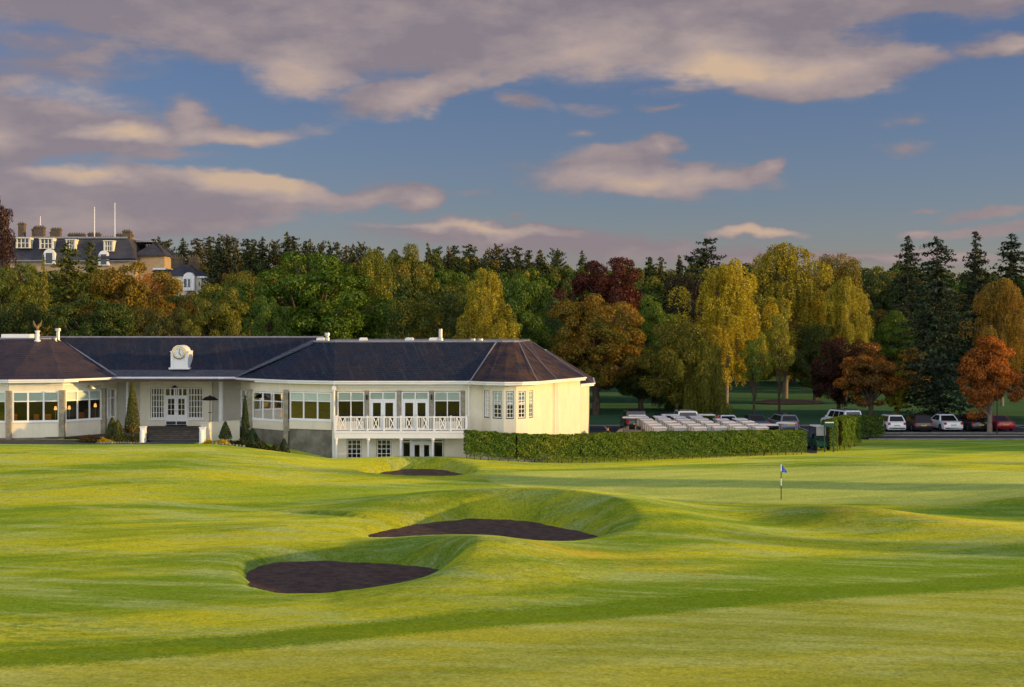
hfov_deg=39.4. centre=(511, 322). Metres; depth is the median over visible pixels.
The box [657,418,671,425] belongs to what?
golf buggy
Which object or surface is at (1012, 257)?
spruce tree
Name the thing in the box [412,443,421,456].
door
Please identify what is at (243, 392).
window
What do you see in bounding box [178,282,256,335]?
broadleaf tree
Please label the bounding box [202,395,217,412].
parasol
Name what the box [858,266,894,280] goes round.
woodland tree
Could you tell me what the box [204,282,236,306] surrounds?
woodland tree
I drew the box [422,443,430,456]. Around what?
door
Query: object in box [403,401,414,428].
door
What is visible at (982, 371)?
maple tree
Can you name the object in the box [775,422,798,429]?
golf buggy
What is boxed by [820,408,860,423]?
parked car
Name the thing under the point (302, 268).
woodland tree
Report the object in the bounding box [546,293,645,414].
broadleaf tree
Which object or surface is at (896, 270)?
woodland tree
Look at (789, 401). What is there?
greens
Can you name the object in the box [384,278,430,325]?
woodland tree
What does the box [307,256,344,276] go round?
woodland tree
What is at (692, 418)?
golf buggy
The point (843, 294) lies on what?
weeping birch
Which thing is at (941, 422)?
parked car
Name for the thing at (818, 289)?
woodland tree
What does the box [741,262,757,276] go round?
woodland tree
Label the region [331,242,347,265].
conifer
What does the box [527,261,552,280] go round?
woodland tree
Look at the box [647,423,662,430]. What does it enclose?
golf buggy
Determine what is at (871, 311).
woodland tree
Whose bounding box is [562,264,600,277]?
woodland tree
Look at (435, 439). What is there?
window
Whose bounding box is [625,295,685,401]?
broadleaf tree
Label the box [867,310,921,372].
broadleaf tree
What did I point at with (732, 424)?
golf buggy
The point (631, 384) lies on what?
broadleaf tree
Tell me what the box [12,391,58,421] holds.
window
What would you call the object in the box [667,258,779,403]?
weeping birch
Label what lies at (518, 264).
conifer
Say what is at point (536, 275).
woodland tree
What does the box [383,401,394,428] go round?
door
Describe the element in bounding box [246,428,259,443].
conical shrub
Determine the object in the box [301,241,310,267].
conifer
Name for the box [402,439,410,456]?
window
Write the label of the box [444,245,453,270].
conifer
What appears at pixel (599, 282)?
copper beech
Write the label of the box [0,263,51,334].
broadleaf tree
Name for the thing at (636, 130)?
sky
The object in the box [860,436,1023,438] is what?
road
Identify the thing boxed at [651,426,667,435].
golf buggy
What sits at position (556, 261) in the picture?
conifer
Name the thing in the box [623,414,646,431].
golf buggy
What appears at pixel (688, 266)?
woodland tree
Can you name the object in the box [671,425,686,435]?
golf buggy
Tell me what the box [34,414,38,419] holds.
dining chair
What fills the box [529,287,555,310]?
woodland tree
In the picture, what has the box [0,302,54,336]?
broadleaf tree
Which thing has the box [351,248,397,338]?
ash tree
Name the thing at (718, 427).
golf buggy
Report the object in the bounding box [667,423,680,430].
golf buggy
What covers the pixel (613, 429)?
car park
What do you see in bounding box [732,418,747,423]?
golf buggy
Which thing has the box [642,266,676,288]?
woodland tree
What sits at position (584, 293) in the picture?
woodland tree
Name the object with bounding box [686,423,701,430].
golf buggy
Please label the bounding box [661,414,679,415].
golf buggy
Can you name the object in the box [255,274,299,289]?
woodland tree
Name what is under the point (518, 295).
broadleaf tree
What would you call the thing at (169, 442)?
path
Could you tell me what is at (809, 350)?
broadleaf tree
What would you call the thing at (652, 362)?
broadleaf tree
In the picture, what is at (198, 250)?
conifer
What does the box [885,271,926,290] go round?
woodland tree
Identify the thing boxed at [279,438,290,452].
conical shrub
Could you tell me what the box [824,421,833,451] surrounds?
notice board
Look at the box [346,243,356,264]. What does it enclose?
conifer
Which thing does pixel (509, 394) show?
window
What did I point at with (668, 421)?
golf buggy
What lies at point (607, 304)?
woodland tree
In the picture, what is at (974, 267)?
spruce tree
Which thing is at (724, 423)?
golf buggy
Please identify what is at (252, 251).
conifer
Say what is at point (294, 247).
conifer
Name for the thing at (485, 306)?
weeping birch
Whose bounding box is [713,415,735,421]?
parked car
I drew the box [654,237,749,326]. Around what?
cedar tree
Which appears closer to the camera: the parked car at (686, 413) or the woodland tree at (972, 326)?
the parked car at (686, 413)
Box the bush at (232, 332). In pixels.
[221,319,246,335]
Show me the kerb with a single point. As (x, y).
(936, 435)
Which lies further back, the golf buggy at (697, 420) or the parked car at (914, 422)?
the parked car at (914, 422)
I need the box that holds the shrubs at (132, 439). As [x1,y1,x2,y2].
[112,432,139,442]
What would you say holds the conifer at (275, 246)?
on the ground
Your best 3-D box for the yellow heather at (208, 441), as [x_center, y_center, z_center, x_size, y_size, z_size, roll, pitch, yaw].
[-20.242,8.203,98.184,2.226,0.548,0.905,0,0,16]
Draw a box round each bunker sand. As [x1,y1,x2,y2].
[245,561,437,593]
[368,518,597,540]
[379,469,461,475]
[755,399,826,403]
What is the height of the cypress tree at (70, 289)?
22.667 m
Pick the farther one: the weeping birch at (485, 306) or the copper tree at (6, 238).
the copper tree at (6, 238)
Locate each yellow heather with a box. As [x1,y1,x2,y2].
[96,437,116,442]
[202,438,232,445]
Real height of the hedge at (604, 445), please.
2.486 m
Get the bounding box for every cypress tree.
[46,241,87,335]
[69,241,110,316]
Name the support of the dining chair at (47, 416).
in the clubhouse
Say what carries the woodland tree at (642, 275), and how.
on the ground
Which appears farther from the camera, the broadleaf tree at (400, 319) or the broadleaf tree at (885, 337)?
the broadleaf tree at (885, 337)
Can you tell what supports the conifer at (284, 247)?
on the ground
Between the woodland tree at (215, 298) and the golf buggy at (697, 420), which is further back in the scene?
the woodland tree at (215, 298)
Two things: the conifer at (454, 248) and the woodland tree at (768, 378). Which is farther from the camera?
the conifer at (454, 248)
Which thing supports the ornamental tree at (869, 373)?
on the ground
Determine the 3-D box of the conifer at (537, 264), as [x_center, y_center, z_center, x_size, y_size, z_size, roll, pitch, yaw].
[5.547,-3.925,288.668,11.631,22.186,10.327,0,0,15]
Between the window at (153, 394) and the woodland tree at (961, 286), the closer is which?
the window at (153, 394)
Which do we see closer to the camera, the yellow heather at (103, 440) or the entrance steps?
the yellow heather at (103, 440)
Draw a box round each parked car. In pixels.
[619,408,645,428]
[652,413,670,420]
[672,409,697,420]
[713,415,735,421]
[742,414,769,428]
[767,413,799,429]
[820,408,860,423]
[881,414,905,430]
[904,414,932,430]
[931,414,962,430]
[957,414,986,430]
[984,415,1014,429]
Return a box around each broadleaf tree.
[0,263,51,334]
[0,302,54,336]
[39,295,142,335]
[77,261,183,335]
[128,304,167,335]
[133,273,175,313]
[142,317,192,335]
[160,291,205,335]
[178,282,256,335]
[222,271,270,330]
[234,251,394,338]
[241,295,293,335]
[380,243,440,303]
[381,298,452,338]
[415,290,468,338]
[484,273,553,349]
[536,312,562,350]
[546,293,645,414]
[604,341,667,409]
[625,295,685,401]
[637,320,712,409]
[786,323,845,400]
[804,253,870,340]
[861,273,901,314]
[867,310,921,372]
[897,347,931,398]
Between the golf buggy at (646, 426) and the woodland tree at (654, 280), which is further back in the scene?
the woodland tree at (654, 280)
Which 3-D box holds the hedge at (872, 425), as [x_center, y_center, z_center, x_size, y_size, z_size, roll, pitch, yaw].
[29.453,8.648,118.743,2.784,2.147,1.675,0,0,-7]
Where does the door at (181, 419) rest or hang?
in the clubhouse
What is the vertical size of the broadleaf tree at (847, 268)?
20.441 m
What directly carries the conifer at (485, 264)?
on the ground
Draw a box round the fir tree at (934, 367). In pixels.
[884,236,982,417]
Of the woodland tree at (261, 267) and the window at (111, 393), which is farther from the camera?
the woodland tree at (261, 267)
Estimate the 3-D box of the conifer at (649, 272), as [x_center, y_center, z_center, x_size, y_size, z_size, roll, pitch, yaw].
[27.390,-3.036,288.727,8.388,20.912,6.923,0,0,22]
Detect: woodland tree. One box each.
[27,281,61,305]
[36,270,59,282]
[37,295,55,311]
[56,271,88,302]
[59,286,88,309]
[164,293,184,306]
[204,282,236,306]
[220,272,255,286]
[231,254,269,280]
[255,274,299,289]
[272,263,309,275]
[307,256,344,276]
[344,260,377,275]
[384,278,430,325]
[386,296,415,331]
[409,253,446,273]
[412,297,465,336]
[422,281,473,305]
[430,268,470,295]
[450,254,499,282]
[469,267,510,283]
[510,267,567,296]
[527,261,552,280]
[528,297,568,333]
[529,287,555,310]
[547,264,589,300]
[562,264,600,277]
[570,289,590,301]
[597,302,628,386]
[607,266,644,288]
[633,276,669,301]
[635,286,670,312]
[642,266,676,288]
[659,289,687,308]
[673,265,708,287]
[730,326,775,389]
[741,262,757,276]
[769,369,801,383]
[790,272,835,305]
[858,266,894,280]
[858,305,878,340]
[859,267,889,295]
[872,307,922,349]
[881,262,921,274]
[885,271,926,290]
[885,284,928,314]
[913,302,969,371]
[915,268,957,280]
[927,278,968,292]
[927,290,972,354]
[956,271,998,283]
[957,272,1002,314]
[958,311,996,355]
[967,285,1000,316]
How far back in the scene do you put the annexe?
300.73 m
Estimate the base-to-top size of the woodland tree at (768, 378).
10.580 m
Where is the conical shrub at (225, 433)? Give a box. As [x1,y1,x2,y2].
[218,421,231,439]
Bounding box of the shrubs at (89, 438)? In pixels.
[75,434,103,441]
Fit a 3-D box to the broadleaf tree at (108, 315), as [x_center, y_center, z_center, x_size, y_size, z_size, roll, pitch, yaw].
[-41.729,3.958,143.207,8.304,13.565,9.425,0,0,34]
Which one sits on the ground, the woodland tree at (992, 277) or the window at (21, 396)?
the woodland tree at (992, 277)
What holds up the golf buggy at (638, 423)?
on the car park
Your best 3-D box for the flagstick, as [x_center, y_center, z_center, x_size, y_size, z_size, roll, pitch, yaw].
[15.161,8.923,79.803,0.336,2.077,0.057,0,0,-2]
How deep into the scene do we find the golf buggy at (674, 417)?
117.87 m
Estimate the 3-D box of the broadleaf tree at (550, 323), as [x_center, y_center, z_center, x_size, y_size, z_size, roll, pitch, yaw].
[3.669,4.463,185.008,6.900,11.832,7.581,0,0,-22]
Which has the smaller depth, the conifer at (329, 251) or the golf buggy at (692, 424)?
the golf buggy at (692, 424)
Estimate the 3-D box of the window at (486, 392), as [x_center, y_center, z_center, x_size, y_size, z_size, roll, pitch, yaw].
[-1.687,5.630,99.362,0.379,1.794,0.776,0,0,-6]
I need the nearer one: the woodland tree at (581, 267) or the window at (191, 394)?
the window at (191, 394)
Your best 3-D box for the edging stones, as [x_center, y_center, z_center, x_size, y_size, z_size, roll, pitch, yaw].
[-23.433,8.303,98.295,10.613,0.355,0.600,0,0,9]
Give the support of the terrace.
on the ground
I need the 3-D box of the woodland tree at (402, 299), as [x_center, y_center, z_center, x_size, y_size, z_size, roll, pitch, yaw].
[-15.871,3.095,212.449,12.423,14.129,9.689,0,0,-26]
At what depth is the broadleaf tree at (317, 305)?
164.64 m
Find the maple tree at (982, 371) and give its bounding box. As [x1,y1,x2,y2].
[955,335,1023,431]
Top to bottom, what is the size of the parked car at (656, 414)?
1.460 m
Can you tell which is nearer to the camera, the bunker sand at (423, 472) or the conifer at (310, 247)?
the bunker sand at (423, 472)
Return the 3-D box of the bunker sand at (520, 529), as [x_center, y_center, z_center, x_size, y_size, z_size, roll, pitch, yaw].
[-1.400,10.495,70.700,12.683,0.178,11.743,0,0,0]
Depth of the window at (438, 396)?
99.98 m
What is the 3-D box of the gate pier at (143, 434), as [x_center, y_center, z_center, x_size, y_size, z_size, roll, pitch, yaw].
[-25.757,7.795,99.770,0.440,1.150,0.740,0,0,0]
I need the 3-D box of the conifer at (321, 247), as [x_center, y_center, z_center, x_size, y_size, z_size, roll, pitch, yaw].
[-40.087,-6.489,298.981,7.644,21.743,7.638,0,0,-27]
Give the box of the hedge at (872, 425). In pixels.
[849,414,885,438]
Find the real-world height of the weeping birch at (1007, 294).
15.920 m
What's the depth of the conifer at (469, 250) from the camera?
308.31 m
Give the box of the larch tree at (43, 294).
[37,254,51,335]
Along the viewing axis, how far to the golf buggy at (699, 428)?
106.15 m
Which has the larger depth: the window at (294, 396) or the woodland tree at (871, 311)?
the woodland tree at (871, 311)
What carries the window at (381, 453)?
in the clubhouse
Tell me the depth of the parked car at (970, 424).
127.30 m
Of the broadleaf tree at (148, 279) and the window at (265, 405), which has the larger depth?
the broadleaf tree at (148, 279)
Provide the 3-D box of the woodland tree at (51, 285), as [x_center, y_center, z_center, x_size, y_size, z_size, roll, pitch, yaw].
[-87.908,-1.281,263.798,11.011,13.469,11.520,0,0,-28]
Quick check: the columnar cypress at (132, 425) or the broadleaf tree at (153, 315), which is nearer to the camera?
the columnar cypress at (132, 425)
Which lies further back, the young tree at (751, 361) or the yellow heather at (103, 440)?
the young tree at (751, 361)
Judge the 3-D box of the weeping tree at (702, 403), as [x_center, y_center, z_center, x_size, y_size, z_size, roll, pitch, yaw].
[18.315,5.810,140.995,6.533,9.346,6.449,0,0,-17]
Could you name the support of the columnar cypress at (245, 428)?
on the ground
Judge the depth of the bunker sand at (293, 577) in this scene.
60.60 m
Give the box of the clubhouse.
[0,320,594,461]
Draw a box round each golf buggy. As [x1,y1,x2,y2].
[617,416,639,435]
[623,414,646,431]
[635,416,648,429]
[639,418,653,431]
[642,421,657,430]
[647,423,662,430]
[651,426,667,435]
[653,416,667,422]
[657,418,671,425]
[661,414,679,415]
[662,420,677,427]
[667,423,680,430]
[671,416,685,420]
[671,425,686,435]
[675,418,689,424]
[680,421,695,430]
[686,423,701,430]
[689,416,703,421]
[690,426,707,430]
[694,418,708,423]
[696,414,716,422]
[699,420,713,426]
[704,423,719,430]
[711,425,727,430]
[715,418,729,424]
[720,421,735,430]
[726,423,742,429]
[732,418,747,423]
[732,426,749,450]
[738,420,755,428]
[744,423,759,429]
[751,426,769,451]
[760,424,780,429]
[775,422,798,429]
[807,424,829,449]
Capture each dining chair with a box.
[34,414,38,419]
[45,414,50,419]
[78,412,83,418]
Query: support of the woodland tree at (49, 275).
on the ground
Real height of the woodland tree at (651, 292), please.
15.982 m
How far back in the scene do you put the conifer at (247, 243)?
313.15 m
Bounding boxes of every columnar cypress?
[124,380,139,435]
[239,395,249,439]
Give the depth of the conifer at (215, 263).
297.79 m
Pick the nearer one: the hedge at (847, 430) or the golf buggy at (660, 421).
the hedge at (847, 430)
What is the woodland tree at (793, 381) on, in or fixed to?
on the ground
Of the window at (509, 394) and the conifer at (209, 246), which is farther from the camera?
the conifer at (209, 246)
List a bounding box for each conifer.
[162,239,179,254]
[176,237,190,264]
[184,238,213,274]
[198,233,249,292]
[200,236,220,274]
[205,238,223,284]
[231,240,242,274]
[239,239,256,268]
[243,239,260,275]
[249,236,271,267]
[265,239,282,275]
[275,232,291,266]
[279,236,303,273]
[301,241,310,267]
[303,239,315,256]
[311,240,326,256]
[326,240,332,255]
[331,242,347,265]
[341,245,349,264]
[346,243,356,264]
[348,241,369,265]
[375,246,384,259]
[424,242,434,270]
[425,246,449,270]
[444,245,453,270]
[447,245,459,257]
[460,244,480,270]
[478,250,493,270]
[483,244,509,270]
[496,247,512,274]
[503,245,527,277]
[523,249,533,269]
[531,250,548,281]
[546,248,566,272]
[574,249,586,271]
[640,257,659,291]
[655,257,666,281]
[673,255,682,281]
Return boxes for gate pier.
[139,426,146,442]
[199,427,205,443]
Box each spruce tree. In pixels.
[882,235,944,383]
[942,231,1000,387]
[964,232,1023,392]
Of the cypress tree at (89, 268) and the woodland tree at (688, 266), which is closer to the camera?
the cypress tree at (89, 268)
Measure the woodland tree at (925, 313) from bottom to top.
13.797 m
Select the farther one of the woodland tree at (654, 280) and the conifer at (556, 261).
the conifer at (556, 261)
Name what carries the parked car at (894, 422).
on the car park
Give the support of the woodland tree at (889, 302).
on the ground
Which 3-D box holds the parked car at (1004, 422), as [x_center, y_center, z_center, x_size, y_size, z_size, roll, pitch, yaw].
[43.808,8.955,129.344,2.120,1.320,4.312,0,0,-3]
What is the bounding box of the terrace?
[123,426,241,438]
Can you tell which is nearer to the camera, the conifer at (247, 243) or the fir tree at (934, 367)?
the fir tree at (934, 367)
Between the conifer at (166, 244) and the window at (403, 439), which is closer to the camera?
the window at (403, 439)
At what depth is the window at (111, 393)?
107.10 m
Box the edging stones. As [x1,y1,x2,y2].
[97,442,244,446]
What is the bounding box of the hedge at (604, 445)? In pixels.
[463,429,806,462]
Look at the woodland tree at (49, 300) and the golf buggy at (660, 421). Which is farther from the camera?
the woodland tree at (49, 300)
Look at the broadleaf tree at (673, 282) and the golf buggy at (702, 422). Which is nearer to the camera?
the golf buggy at (702, 422)
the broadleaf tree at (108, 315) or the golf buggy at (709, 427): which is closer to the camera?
the golf buggy at (709, 427)
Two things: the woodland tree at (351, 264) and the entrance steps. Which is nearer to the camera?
the entrance steps
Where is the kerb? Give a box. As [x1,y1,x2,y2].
[590,425,1023,439]
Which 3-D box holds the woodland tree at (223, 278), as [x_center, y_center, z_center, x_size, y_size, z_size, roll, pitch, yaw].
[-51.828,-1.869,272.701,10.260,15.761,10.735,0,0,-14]
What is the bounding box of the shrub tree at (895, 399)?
[884,368,909,414]
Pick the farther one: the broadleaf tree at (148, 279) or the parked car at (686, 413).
the broadleaf tree at (148, 279)
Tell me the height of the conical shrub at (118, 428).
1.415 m
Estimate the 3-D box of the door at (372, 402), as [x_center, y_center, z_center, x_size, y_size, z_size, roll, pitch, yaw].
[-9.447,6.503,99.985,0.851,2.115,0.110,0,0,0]
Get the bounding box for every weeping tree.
[647,380,724,410]
[668,337,733,418]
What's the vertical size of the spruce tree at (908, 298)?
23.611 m
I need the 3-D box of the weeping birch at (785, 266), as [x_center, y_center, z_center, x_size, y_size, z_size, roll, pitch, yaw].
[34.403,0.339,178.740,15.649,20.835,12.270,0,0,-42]
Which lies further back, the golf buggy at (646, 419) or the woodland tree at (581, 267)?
the woodland tree at (581, 267)
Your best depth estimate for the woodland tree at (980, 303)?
233.65 m
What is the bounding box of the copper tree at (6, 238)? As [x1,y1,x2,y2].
[0,196,23,290]
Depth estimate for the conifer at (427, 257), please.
288.88 m
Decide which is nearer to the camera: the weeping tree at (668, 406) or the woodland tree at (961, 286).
the weeping tree at (668, 406)
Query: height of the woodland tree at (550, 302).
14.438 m
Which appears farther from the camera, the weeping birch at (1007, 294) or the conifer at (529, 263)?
the conifer at (529, 263)
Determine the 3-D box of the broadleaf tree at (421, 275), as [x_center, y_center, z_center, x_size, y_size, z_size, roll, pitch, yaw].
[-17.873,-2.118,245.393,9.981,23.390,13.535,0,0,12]
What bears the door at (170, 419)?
in the clubhouse
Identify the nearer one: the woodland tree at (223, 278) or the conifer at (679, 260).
the woodland tree at (223, 278)
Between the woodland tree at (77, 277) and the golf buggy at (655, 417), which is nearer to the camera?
the golf buggy at (655, 417)
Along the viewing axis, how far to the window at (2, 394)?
102.32 m
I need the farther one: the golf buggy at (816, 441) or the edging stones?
the golf buggy at (816, 441)
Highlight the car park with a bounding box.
[589,426,1023,452]
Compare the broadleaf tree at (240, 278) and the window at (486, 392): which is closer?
the window at (486, 392)
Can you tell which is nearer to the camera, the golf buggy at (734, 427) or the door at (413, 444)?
the door at (413, 444)
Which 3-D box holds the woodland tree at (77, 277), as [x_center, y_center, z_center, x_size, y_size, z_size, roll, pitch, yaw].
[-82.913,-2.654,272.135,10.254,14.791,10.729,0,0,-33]
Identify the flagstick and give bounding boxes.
[781,464,786,499]
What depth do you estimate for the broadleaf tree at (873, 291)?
237.76 m
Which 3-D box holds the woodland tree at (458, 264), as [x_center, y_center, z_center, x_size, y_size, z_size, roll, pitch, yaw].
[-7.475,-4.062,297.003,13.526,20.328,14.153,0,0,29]
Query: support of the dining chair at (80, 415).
in the clubhouse
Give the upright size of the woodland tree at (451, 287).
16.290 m
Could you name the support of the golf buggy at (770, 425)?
on the car park
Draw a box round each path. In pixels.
[0,440,87,441]
[0,440,198,443]
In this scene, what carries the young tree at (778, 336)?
on the ground
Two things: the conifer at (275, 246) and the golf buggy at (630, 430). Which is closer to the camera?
the golf buggy at (630, 430)
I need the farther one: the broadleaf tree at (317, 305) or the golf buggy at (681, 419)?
the broadleaf tree at (317, 305)
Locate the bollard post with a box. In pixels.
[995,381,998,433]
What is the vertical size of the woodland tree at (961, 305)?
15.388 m
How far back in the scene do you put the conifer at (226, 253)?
296.00 m
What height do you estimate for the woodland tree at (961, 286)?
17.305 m
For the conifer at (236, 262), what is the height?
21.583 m
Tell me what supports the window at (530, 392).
in the clubhouse
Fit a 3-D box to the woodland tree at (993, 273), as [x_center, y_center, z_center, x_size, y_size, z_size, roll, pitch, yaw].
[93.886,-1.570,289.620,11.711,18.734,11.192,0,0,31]
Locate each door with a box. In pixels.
[166,397,175,424]
[176,397,186,424]
[371,401,382,428]
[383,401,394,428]
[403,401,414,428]
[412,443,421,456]
[415,401,427,428]
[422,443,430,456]
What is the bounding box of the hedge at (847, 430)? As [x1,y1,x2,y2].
[821,415,861,450]
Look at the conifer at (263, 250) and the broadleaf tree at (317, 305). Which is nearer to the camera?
the broadleaf tree at (317, 305)
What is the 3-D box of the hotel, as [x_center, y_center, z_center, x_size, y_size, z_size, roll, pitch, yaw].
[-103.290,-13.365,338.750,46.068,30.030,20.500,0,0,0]
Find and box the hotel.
[6,207,176,285]
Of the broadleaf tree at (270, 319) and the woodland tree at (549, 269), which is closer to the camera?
the broadleaf tree at (270, 319)
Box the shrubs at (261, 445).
[228,437,281,451]
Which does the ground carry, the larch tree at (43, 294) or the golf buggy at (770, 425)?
the larch tree at (43, 294)
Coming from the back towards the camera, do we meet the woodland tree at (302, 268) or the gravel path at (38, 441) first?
the woodland tree at (302, 268)
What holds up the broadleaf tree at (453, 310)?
on the ground
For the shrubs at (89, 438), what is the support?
on the flower bed soil
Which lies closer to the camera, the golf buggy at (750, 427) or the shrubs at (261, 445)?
the shrubs at (261, 445)
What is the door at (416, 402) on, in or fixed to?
in the clubhouse
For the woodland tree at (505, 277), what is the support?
on the ground
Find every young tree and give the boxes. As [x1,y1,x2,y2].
[734,334,772,413]
[761,308,795,412]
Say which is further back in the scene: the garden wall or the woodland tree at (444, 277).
the woodland tree at (444, 277)
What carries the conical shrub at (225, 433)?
on the ground
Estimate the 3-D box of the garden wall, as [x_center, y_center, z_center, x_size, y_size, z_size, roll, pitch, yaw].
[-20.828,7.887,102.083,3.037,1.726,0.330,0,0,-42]
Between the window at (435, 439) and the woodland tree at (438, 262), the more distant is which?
the woodland tree at (438, 262)
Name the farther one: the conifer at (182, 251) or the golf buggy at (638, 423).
the conifer at (182, 251)
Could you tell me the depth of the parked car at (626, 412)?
125.68 m
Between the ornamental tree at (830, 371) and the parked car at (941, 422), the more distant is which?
the ornamental tree at (830, 371)
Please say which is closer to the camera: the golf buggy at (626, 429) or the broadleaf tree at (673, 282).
the golf buggy at (626, 429)
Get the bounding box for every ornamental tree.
[809,337,864,408]
[832,342,908,414]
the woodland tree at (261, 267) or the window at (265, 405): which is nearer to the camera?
the window at (265, 405)
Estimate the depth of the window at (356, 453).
100.10 m
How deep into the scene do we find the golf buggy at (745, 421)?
112.34 m
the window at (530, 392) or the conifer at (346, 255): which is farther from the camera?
the conifer at (346, 255)
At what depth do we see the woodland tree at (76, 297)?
243.24 m
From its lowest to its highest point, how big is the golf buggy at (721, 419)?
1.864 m
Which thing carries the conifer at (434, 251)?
on the ground
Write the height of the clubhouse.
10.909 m
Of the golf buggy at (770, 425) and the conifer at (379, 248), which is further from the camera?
the conifer at (379, 248)
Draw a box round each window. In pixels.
[0,392,4,421]
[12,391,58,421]
[66,389,100,420]
[107,388,115,417]
[151,388,164,417]
[188,388,202,417]
[241,390,247,416]
[252,391,282,420]
[290,392,331,420]
[337,392,363,421]
[347,439,360,457]
[377,439,390,456]
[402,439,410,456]
[434,392,460,421]
[434,439,442,456]
[485,391,488,416]
[493,391,500,417]
[507,392,512,417]
[518,391,524,417]
[529,391,531,416]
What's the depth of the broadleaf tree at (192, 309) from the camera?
183.74 m
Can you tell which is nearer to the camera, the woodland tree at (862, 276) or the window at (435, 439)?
the window at (435, 439)
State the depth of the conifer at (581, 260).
309.21 m
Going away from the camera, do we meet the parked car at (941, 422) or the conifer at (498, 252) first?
the parked car at (941, 422)
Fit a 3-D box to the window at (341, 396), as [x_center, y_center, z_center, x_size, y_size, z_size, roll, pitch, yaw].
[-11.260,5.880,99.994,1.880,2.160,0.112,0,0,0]
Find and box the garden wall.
[200,420,239,440]
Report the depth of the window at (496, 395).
98.60 m
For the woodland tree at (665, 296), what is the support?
on the ground
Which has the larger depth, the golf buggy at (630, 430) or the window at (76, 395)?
the golf buggy at (630, 430)
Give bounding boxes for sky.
[0,0,1023,284]
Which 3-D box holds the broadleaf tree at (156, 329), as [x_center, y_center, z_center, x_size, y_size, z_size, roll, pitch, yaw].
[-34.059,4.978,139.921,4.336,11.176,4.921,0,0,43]
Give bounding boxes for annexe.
[151,255,211,295]
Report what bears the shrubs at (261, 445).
on the flower bed soil
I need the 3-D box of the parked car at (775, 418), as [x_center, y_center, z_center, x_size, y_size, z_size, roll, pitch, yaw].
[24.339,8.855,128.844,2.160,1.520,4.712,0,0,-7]
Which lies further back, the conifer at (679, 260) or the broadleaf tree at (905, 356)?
the conifer at (679, 260)
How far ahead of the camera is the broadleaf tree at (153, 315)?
149.19 m
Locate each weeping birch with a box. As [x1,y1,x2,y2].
[452,268,520,338]
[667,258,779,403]
[745,242,835,397]
[819,276,873,398]
[958,277,1023,405]
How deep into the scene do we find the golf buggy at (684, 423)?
111.94 m
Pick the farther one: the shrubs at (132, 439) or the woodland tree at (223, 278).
the woodland tree at (223, 278)
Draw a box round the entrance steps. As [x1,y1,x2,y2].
[148,430,198,439]
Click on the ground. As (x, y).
(880, 563)
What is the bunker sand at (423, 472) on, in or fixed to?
on the ground
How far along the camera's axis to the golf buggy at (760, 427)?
106.49 m
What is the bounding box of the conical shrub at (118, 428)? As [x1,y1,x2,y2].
[111,419,123,435]
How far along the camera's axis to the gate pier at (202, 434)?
98.91 m
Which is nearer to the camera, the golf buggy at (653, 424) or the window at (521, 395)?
the window at (521, 395)
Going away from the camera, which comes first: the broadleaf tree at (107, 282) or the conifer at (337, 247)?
the broadleaf tree at (107, 282)
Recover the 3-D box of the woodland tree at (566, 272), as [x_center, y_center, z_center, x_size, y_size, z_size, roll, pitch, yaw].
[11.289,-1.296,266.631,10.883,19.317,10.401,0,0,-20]
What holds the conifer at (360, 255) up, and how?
on the ground
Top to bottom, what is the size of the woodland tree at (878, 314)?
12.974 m
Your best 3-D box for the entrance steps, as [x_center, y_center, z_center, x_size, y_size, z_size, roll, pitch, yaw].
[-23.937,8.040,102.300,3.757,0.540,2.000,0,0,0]
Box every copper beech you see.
[553,256,645,316]
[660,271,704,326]
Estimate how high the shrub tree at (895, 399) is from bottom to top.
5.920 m
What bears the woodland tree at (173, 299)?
on the ground
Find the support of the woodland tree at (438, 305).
on the ground
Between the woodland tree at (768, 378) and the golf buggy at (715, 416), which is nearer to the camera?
the golf buggy at (715, 416)
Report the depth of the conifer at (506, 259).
289.70 m
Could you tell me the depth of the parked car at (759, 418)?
127.77 m
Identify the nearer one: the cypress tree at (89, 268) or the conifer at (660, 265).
the cypress tree at (89, 268)
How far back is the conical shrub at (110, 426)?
100.98 m
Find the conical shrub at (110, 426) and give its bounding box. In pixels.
[105,417,114,438]
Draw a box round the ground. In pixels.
[0,367,1023,686]

